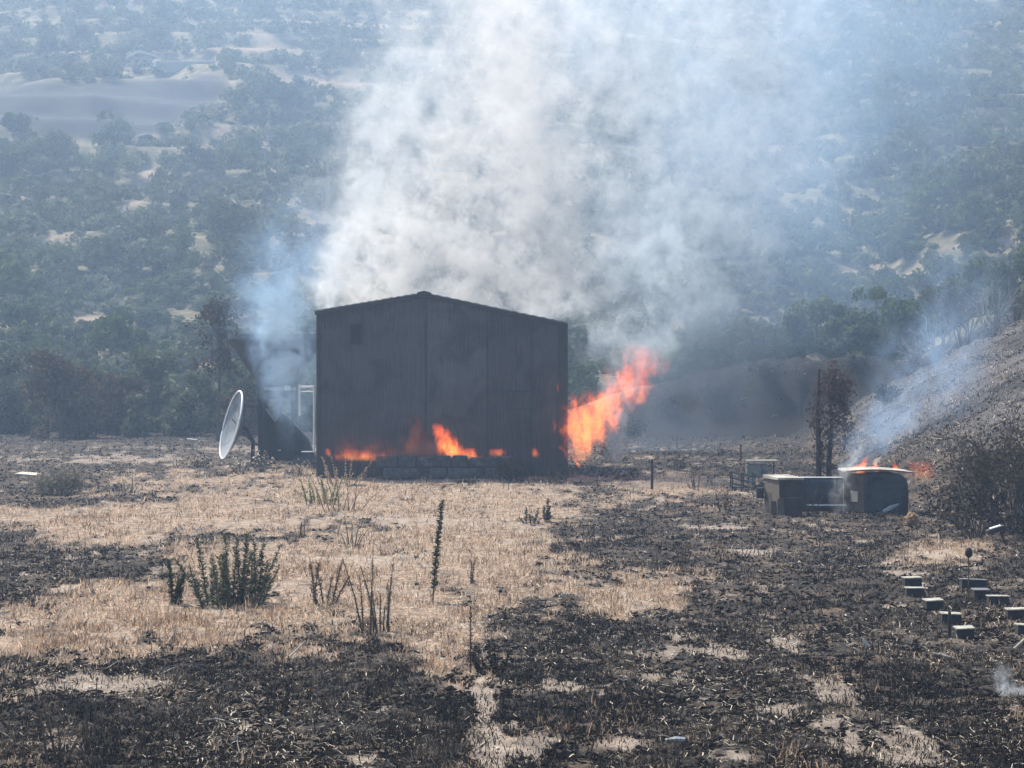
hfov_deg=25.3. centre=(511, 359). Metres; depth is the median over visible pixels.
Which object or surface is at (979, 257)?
scrub tree
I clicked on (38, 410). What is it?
field edge tree
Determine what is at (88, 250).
scrub tree
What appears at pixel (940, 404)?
slope twigs
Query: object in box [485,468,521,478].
concrete slab
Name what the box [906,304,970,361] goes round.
bare shrub
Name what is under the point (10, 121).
hillside tree
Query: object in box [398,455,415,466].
concrete block
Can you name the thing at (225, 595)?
spiky shrub
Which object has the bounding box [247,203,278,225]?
scrub tree
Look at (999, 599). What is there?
hive box
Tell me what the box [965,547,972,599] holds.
knob post
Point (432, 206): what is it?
scrub tree
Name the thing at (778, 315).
scrub tree
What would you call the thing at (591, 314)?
scrub tree
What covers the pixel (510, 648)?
pale stalks
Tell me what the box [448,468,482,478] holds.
concrete slab
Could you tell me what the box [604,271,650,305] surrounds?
scrub tree
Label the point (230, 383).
field edge tree
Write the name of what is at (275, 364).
funnel tank
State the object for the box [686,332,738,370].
bank tree
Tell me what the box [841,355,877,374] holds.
charred bush
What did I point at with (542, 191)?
scrub tree
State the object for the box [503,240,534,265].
scrub tree
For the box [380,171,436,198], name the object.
scrub tree
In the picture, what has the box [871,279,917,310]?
scrub tree
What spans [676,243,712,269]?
scrub tree
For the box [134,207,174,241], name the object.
scrub tree
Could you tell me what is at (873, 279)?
scrub tree
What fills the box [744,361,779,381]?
charred bush
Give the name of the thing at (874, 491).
scorched container
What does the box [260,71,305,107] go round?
scrub tree
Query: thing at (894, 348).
scrub tree
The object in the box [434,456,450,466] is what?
concrete block
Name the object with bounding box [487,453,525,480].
dry bush
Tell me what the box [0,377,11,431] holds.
field edge tree
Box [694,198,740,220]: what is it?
scrub tree
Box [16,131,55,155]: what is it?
hillside tree
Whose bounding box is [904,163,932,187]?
scrub tree
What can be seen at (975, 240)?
scrub tree
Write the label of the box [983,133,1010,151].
scrub tree
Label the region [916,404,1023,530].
dry bush
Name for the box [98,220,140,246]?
scrub tree
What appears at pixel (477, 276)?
scrub tree
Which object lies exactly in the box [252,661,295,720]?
dead weed
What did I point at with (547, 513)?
thistle
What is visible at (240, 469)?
dead brush
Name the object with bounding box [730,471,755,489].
crate frame
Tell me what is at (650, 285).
scrub tree
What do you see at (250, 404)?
field edge tree
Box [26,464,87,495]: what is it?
grey bush
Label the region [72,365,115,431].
field edge tree
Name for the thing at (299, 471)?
dead brush
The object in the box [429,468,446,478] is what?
concrete slab
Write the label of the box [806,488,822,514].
dry plant
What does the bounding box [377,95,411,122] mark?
scrub tree
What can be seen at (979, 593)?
hive box
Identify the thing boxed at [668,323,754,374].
scrub tree
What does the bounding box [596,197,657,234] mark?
scrub tree
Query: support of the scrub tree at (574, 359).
on the ground at (144, 102)
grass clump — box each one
[299,520,304,537]
[340,514,366,545]
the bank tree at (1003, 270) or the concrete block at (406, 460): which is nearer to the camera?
the concrete block at (406, 460)
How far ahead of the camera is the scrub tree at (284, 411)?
158.18 m
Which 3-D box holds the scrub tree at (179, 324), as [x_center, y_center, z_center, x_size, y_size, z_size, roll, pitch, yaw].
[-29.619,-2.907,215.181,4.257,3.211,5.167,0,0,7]
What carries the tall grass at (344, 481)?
on the ground at (144, 102)
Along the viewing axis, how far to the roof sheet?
73.54 m
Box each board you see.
[14,472,40,475]
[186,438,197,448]
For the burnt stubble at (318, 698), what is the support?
on the ground at (144, 102)
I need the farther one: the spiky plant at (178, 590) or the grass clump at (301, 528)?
the grass clump at (301, 528)
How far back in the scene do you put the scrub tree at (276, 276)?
231.66 m
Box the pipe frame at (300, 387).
[299,385,314,451]
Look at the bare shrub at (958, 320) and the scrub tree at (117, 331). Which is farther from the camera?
the scrub tree at (117, 331)
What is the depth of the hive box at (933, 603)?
46.10 m
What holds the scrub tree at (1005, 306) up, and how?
on the ground at (144, 102)
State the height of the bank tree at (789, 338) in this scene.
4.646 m
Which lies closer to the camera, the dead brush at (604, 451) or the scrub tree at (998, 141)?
the dead brush at (604, 451)
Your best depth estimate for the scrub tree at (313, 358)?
191.52 m
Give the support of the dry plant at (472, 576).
on the ground at (144, 102)
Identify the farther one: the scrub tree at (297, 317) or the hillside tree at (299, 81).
the hillside tree at (299, 81)
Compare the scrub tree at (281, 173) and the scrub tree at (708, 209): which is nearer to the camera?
the scrub tree at (708, 209)
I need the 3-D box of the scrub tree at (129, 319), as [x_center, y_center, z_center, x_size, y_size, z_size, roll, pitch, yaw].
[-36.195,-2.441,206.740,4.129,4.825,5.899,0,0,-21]
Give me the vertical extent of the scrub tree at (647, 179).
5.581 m
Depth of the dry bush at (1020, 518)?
61.13 m
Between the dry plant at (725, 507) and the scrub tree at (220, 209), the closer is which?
the dry plant at (725, 507)
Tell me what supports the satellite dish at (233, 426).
on the ground at (144, 102)
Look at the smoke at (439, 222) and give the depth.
262.08 m
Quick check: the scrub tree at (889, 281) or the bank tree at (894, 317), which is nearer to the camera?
the bank tree at (894, 317)
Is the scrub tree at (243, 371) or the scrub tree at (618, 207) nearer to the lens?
the scrub tree at (243, 371)
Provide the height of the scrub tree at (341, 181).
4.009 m
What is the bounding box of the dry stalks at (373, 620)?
[342,554,393,632]
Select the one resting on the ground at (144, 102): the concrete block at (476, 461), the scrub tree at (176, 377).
the scrub tree at (176, 377)
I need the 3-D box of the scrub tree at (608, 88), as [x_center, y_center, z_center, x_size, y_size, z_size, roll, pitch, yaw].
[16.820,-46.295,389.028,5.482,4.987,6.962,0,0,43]
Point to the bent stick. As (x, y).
(943, 655)
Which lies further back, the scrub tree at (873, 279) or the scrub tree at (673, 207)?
the scrub tree at (673, 207)
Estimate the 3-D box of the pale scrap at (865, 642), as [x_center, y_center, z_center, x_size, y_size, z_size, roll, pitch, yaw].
[6.121,4.893,39.397,0.140,0.185,0.112,0,0,0]
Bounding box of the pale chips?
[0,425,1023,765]
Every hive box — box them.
[901,576,922,586]
[904,587,924,596]
[922,597,943,610]
[939,611,962,624]
[953,625,974,638]
[958,578,987,588]
[970,588,990,600]
[986,595,1009,606]
[1004,607,1023,619]
[1014,623,1023,635]
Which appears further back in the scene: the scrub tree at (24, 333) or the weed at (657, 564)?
the scrub tree at (24, 333)
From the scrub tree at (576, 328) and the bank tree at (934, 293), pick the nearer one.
the bank tree at (934, 293)
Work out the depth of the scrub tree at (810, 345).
178.23 m
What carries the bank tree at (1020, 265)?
on the ground at (144, 102)
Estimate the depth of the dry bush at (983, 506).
63.82 m
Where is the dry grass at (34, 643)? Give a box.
[0,349,1023,767]
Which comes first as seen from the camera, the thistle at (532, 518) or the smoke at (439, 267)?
the thistle at (532, 518)
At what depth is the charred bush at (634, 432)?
149.97 m
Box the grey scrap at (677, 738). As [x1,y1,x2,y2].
[665,736,684,741]
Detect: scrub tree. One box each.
[0,259,45,297]
[0,297,40,329]
[0,320,35,343]
[6,135,45,169]
[17,363,80,428]
[34,131,79,160]
[47,243,84,272]
[55,230,92,251]
[72,157,120,186]
[73,237,114,267]
[82,314,149,353]
[84,234,145,271]
[89,109,132,146]
[89,307,134,353]
[97,360,115,373]
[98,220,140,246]
[119,276,169,308]
[123,339,178,368]
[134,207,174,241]
[144,230,197,254]
[146,171,185,187]
[153,367,193,391]
[165,366,222,400]
[174,139,216,165]
[174,314,207,335]
[179,318,203,336]
[189,315,226,349]
[191,261,254,295]
[200,195,258,234]
[211,234,254,267]
[211,359,248,382]
[220,391,277,425]
[223,327,254,339]
[224,173,274,192]
[225,325,246,349]
[227,200,262,223]
[240,279,286,304]
[243,147,290,182]
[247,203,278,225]
[249,320,291,333]
[256,279,311,309]
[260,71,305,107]
[263,272,306,310]
[271,284,310,308]
[271,407,290,420]
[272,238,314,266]
[273,385,312,415]
[278,142,322,167]
[287,303,325,330]
[290,315,312,333]
[296,308,321,333]
[299,130,342,164]
[300,155,341,195]
[300,376,315,394]
[303,179,346,217]
[308,352,315,368]
[319,165,357,187]
[321,177,353,203]
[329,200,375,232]
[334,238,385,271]
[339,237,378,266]
[354,123,391,148]
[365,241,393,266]
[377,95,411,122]
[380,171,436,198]
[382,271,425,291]
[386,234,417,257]
[404,192,445,220]
[411,274,462,299]
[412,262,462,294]
[416,264,446,284]
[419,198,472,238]
[433,218,492,250]
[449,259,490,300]
[452,264,505,301]
[454,181,495,204]
[464,197,523,234]
[466,270,504,296]
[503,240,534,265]
[510,199,571,234]
[523,178,566,203]
[524,245,608,296]
[546,276,595,304]
[547,233,598,268]
[561,305,609,337]
[568,312,645,350]
[568,353,592,369]
[568,363,604,393]
[568,366,581,403]
[575,180,609,208]
[580,285,620,313]
[581,298,637,356]
[588,244,625,270]
[588,349,628,381]
[591,242,624,274]
[594,74,628,98]
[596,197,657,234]
[596,269,622,284]
[599,79,640,100]
[604,156,658,187]
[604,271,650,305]
[606,279,649,310]
[606,281,656,307]
[607,118,641,146]
[611,340,685,385]
[616,256,664,283]
[620,272,669,305]
[636,336,691,375]
[643,303,676,327]
[648,199,697,233]
[658,340,693,355]
[665,267,737,320]
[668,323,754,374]
[674,311,721,345]
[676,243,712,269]
[681,223,723,253]
[689,234,732,268]
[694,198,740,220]
[719,199,763,228]
[719,267,751,284]
[727,314,760,361]
[729,238,768,263]
[742,246,779,273]
[752,297,809,330]
[755,217,802,243]
[796,335,836,358]
[801,274,856,311]
[845,151,883,180]
[845,303,881,317]
[848,273,882,294]
[851,209,871,228]
[851,274,908,308]
[860,100,901,121]
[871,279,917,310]
[874,209,935,246]
[876,334,910,358]
[883,336,909,360]
[892,275,915,296]
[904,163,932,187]
[904,299,955,341]
[906,189,964,233]
[921,252,964,284]
[923,304,963,328]
[950,252,1010,276]
[952,233,1004,254]
[954,154,1003,186]
[954,254,1014,287]
[967,284,1005,314]
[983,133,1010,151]
[1000,292,1023,314]
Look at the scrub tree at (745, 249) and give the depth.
254.88 m
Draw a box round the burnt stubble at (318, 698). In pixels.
[0,320,1023,767]
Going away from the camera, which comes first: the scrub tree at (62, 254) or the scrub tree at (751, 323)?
the scrub tree at (751, 323)
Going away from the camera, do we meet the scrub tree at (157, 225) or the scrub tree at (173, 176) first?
the scrub tree at (157, 225)
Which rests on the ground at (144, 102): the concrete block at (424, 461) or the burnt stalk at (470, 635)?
the burnt stalk at (470, 635)
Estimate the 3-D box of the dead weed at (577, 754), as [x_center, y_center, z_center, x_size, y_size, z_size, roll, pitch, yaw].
[0.786,4.769,28.656,0.705,0.565,0.384,0,0,0]
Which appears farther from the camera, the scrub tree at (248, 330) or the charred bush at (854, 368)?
the scrub tree at (248, 330)
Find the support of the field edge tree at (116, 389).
on the ground at (144, 102)
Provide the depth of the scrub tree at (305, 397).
165.88 m
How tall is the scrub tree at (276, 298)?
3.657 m
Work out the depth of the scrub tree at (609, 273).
242.40 m
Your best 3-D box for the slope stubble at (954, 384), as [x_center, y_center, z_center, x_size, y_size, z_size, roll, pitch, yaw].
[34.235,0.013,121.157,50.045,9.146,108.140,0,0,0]
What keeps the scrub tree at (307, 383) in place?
on the ground at (144, 102)
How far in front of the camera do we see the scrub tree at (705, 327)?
211.50 m
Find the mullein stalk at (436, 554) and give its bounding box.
[429,499,445,601]
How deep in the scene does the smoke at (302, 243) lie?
246.22 m
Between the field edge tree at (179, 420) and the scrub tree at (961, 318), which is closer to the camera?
the field edge tree at (179, 420)
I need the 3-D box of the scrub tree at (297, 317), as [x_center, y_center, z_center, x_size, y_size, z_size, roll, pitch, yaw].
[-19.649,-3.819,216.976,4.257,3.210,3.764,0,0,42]
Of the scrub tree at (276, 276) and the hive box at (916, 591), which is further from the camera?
the scrub tree at (276, 276)
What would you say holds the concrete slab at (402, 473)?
on the ground at (144, 102)
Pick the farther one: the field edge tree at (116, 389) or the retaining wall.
the retaining wall
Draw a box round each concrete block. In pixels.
[376,456,397,466]
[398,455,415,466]
[417,457,432,466]
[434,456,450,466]
[452,455,467,466]
[470,457,482,466]
[485,457,497,466]
[499,456,512,464]
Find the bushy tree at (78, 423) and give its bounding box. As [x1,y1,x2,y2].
[14,345,114,438]
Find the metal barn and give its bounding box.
[314,291,567,475]
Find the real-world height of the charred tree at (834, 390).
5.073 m
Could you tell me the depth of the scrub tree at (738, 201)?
292.16 m
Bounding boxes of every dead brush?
[188,454,211,467]
[221,456,253,473]
[243,449,279,471]
[285,461,307,476]
[550,469,573,479]
[595,439,618,461]
[668,449,690,467]
[713,443,727,455]
[774,443,798,459]
[916,481,949,511]
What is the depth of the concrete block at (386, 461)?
96.38 m
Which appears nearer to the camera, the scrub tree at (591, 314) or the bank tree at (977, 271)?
the bank tree at (977, 271)
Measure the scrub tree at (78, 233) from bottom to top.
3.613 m
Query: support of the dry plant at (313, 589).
on the ground at (144, 102)
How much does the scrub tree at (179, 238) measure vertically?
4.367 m
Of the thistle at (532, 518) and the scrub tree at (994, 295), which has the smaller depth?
the thistle at (532, 518)
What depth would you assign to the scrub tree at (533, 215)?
268.21 m
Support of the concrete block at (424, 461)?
on the concrete slab at (437, 473)
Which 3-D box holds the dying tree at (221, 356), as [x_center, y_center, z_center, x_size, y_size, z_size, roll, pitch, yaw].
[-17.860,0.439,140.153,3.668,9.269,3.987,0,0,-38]
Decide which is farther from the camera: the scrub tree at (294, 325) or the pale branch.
the scrub tree at (294, 325)
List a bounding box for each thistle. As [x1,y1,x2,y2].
[121,470,140,492]
[519,507,541,524]
[542,498,550,521]
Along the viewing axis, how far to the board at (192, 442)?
126.14 m
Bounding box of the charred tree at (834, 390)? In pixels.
[806,360,859,476]
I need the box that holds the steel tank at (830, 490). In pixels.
[802,477,845,511]
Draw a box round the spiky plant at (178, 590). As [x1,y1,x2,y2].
[166,558,185,604]
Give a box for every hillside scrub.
[0,0,1023,431]
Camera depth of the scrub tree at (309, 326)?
206.32 m
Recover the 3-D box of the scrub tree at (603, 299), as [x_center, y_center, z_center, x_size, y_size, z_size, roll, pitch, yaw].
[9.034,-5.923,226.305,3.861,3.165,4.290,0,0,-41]
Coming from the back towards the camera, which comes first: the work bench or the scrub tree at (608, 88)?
the scrub tree at (608, 88)
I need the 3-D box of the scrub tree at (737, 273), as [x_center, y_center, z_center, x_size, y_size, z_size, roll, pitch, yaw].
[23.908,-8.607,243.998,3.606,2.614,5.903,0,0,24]
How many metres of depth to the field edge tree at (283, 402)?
167.63 m
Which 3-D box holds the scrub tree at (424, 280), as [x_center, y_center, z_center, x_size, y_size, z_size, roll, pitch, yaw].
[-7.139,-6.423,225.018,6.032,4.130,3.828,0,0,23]
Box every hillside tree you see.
[0,111,38,136]
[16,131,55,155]
[35,32,64,55]
[71,23,98,44]
[106,41,131,58]
[292,75,307,88]
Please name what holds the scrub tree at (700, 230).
on the ground at (144, 102)
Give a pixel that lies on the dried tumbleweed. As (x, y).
(912, 518)
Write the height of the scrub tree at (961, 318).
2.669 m
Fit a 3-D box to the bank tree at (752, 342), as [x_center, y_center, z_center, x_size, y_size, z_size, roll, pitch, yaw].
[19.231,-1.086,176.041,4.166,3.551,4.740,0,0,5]
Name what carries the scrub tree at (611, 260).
on the ground at (144, 102)
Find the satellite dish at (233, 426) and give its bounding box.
[219,390,254,464]
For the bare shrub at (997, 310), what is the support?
on the ground at (144, 102)
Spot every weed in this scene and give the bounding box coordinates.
[29,666,86,763]
[82,677,97,739]
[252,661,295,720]
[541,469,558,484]
[547,719,602,760]
[651,547,662,571]
[675,544,691,564]
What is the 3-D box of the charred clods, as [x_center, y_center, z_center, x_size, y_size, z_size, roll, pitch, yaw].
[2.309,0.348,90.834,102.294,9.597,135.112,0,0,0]
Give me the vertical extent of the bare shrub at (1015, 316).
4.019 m
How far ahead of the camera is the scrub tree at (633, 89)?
394.19 m
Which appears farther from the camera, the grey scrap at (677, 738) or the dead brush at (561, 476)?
the dead brush at (561, 476)
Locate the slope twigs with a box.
[651,307,1023,474]
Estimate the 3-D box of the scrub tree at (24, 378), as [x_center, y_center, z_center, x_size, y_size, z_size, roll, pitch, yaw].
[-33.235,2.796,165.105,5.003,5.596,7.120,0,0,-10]
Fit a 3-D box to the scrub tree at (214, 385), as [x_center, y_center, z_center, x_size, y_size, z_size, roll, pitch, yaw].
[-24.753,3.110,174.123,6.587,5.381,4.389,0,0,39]
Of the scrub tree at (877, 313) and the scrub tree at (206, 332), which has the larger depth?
the scrub tree at (877, 313)
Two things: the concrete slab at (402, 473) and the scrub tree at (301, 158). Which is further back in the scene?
the scrub tree at (301, 158)
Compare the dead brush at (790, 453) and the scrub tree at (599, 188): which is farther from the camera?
the scrub tree at (599, 188)
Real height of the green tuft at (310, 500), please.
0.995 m
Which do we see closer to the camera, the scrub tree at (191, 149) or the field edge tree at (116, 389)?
the field edge tree at (116, 389)
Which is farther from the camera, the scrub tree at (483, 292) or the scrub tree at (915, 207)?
the scrub tree at (915, 207)
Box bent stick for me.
[933,652,953,658]
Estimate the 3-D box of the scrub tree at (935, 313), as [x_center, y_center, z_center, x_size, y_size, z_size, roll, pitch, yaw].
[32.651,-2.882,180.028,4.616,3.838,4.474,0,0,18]
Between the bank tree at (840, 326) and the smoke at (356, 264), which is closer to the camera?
the bank tree at (840, 326)
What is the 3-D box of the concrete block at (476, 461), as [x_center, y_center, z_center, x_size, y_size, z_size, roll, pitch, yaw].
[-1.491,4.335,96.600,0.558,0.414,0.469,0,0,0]
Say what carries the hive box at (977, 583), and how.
on the ground at (144, 102)
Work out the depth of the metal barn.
97.98 m
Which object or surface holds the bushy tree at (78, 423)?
on the ground at (144, 102)
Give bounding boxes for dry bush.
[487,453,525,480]
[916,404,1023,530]
[923,470,1022,538]
[1004,512,1023,538]
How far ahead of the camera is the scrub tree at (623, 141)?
342.96 m
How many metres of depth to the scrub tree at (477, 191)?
292.55 m
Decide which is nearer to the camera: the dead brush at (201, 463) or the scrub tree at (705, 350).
the dead brush at (201, 463)
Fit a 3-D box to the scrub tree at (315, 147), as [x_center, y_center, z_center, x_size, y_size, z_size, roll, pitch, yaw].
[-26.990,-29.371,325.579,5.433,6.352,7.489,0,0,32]
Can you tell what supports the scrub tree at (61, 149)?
on the ground at (144, 102)
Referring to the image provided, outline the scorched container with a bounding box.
[844,471,908,513]
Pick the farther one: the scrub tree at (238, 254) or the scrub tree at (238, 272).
the scrub tree at (238, 254)
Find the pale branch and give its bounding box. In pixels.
[287,640,305,656]
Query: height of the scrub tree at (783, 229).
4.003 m
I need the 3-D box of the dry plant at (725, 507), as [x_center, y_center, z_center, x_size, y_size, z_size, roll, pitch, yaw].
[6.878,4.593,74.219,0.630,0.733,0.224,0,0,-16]
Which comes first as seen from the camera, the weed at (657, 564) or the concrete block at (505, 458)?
the weed at (657, 564)
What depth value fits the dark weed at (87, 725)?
29.97 m
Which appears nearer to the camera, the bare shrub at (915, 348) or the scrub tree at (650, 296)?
the bare shrub at (915, 348)
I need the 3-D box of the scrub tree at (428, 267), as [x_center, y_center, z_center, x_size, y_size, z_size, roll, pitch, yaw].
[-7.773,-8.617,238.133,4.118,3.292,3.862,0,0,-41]
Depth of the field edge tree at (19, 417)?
155.70 m
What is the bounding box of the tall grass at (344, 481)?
[308,456,373,485]
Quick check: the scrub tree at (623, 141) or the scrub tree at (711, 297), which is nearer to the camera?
the scrub tree at (711, 297)
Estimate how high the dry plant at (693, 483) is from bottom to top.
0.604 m
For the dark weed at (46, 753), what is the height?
1.238 m
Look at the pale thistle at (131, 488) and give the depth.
86.61 m
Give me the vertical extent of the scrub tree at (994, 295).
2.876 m
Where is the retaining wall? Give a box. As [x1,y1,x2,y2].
[156,61,214,72]
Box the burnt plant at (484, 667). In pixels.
[469,639,513,675]
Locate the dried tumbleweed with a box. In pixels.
[902,512,919,525]
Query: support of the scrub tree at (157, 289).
on the ground at (144, 102)
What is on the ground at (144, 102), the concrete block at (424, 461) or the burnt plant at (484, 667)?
the burnt plant at (484, 667)
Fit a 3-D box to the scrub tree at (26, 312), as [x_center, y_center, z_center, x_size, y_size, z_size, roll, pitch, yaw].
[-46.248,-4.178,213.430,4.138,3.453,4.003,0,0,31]
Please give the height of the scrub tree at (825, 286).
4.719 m
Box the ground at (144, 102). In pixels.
[0,0,1023,767]
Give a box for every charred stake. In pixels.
[651,460,653,488]
[948,612,950,635]
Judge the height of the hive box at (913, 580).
0.230 m
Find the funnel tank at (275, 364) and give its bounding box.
[228,334,315,460]
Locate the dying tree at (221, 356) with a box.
[182,292,246,440]
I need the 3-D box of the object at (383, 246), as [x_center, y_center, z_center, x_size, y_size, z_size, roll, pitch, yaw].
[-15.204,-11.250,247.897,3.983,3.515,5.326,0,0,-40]
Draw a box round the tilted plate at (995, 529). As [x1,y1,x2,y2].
[985,525,1005,544]
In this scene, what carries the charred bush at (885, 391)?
on the ground at (144, 102)
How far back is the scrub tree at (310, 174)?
299.48 m
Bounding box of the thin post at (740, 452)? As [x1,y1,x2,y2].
[740,445,741,460]
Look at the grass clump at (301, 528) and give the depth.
64.38 m
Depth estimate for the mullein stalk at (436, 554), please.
47.35 m
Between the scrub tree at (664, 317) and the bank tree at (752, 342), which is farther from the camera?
the scrub tree at (664, 317)
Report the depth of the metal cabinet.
72.00 m
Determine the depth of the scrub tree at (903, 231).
254.41 m
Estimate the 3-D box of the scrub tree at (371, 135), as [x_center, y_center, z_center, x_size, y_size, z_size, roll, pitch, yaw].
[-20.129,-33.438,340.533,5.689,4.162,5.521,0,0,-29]
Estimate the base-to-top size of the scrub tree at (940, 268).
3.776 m
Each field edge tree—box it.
[0,350,42,433]
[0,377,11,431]
[14,384,57,431]
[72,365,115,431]
[94,372,150,435]
[120,393,160,437]
[121,345,177,431]
[154,382,209,436]
[169,370,221,432]
[207,362,257,430]
[213,386,257,435]
[270,365,310,413]
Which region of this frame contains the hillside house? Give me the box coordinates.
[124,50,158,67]
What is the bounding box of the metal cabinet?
[756,474,803,515]
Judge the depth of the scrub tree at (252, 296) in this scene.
223.30 m
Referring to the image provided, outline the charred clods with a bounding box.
[0,320,1023,767]
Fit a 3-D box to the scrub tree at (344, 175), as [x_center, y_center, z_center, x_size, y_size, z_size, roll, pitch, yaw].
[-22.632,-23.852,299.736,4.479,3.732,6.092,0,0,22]
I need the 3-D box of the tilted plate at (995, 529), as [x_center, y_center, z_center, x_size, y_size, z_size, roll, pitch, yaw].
[13.102,4.760,61.600,0.582,0.610,0.300,0,0,0]
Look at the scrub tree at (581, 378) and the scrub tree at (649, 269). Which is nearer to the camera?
the scrub tree at (581, 378)
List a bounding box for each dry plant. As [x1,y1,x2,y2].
[309,559,350,604]
[470,561,474,583]
[687,475,700,489]
[715,490,730,511]
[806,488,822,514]
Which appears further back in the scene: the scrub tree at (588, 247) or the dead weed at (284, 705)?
the scrub tree at (588, 247)
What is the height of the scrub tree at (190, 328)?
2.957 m
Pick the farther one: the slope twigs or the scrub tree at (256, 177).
the scrub tree at (256, 177)
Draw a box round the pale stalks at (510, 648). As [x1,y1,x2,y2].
[0,324,1023,767]
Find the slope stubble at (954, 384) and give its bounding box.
[648,311,1023,475]
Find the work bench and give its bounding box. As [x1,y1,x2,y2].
[745,460,777,484]
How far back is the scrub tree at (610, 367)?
194.04 m
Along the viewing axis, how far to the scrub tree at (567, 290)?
233.76 m
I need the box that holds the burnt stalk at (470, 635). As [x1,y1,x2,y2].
[466,606,473,672]
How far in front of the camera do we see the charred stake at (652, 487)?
88.36 m
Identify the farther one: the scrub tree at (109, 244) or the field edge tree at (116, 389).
the scrub tree at (109, 244)
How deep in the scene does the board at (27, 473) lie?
97.71 m
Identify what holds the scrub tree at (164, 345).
on the ground at (144, 102)
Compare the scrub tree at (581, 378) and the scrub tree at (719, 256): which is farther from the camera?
the scrub tree at (719, 256)
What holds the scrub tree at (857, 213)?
on the ground at (144, 102)
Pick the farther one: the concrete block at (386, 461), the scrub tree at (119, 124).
the scrub tree at (119, 124)
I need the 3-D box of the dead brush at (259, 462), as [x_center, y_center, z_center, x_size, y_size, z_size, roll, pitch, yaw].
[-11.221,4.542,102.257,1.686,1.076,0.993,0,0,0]
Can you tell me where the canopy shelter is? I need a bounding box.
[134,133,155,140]
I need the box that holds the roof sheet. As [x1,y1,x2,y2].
[838,467,913,473]
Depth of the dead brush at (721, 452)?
118.86 m
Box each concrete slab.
[383,468,428,478]
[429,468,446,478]
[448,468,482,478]
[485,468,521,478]
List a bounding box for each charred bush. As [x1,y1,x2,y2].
[611,416,651,435]
[651,389,690,415]
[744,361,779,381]
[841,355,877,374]
[871,379,902,401]
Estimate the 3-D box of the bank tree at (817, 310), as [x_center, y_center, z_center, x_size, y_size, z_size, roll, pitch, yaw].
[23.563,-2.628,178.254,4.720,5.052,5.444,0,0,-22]
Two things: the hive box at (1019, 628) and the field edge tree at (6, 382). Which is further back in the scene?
the field edge tree at (6, 382)
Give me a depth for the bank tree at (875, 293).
179.31 m
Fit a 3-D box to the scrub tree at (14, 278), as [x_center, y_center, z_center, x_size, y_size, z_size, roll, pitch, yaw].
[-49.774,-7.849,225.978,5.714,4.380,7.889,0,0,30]
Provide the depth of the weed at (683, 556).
56.12 m
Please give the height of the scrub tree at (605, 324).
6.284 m
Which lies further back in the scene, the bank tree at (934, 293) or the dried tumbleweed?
the bank tree at (934, 293)
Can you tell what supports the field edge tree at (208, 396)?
on the ground at (144, 102)
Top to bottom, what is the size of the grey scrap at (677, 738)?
0.066 m
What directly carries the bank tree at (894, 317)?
on the ground at (144, 102)
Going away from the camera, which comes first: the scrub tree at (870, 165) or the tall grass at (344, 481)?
the tall grass at (344, 481)
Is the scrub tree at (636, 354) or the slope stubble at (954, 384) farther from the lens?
the scrub tree at (636, 354)
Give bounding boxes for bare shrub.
[896,333,935,364]
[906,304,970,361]
[932,286,1001,346]
[958,274,1021,336]
[978,269,1023,323]
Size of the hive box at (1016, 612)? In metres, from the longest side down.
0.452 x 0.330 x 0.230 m
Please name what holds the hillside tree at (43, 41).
on the ground at (144, 102)
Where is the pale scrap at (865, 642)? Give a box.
[862,638,869,647]
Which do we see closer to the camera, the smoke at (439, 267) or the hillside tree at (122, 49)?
the smoke at (439, 267)
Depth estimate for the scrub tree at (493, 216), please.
263.54 m
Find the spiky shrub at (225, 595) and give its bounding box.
[173,532,282,608]
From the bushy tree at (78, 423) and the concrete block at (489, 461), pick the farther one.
the bushy tree at (78, 423)
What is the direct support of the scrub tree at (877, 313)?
on the ground at (144, 102)
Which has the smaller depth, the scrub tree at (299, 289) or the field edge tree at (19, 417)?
the field edge tree at (19, 417)
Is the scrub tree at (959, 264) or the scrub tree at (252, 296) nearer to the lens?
the scrub tree at (252, 296)
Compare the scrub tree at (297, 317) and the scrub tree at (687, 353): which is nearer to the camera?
the scrub tree at (687, 353)
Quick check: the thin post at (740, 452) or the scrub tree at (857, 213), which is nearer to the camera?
the thin post at (740, 452)
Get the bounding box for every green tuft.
[294,476,342,504]
[305,464,386,511]
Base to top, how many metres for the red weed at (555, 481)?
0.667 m
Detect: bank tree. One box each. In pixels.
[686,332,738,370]
[734,323,780,364]
[765,309,809,359]
[782,295,841,352]
[812,302,869,356]
[840,286,913,355]
[849,323,884,358]
[878,295,939,359]
[910,280,963,323]
[941,257,1006,311]
[980,257,1023,301]
[1008,243,1023,279]
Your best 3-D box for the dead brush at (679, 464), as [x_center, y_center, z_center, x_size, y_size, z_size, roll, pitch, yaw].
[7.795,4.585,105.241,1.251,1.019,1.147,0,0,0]
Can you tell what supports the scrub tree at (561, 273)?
on the ground at (144, 102)
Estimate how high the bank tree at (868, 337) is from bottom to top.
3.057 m

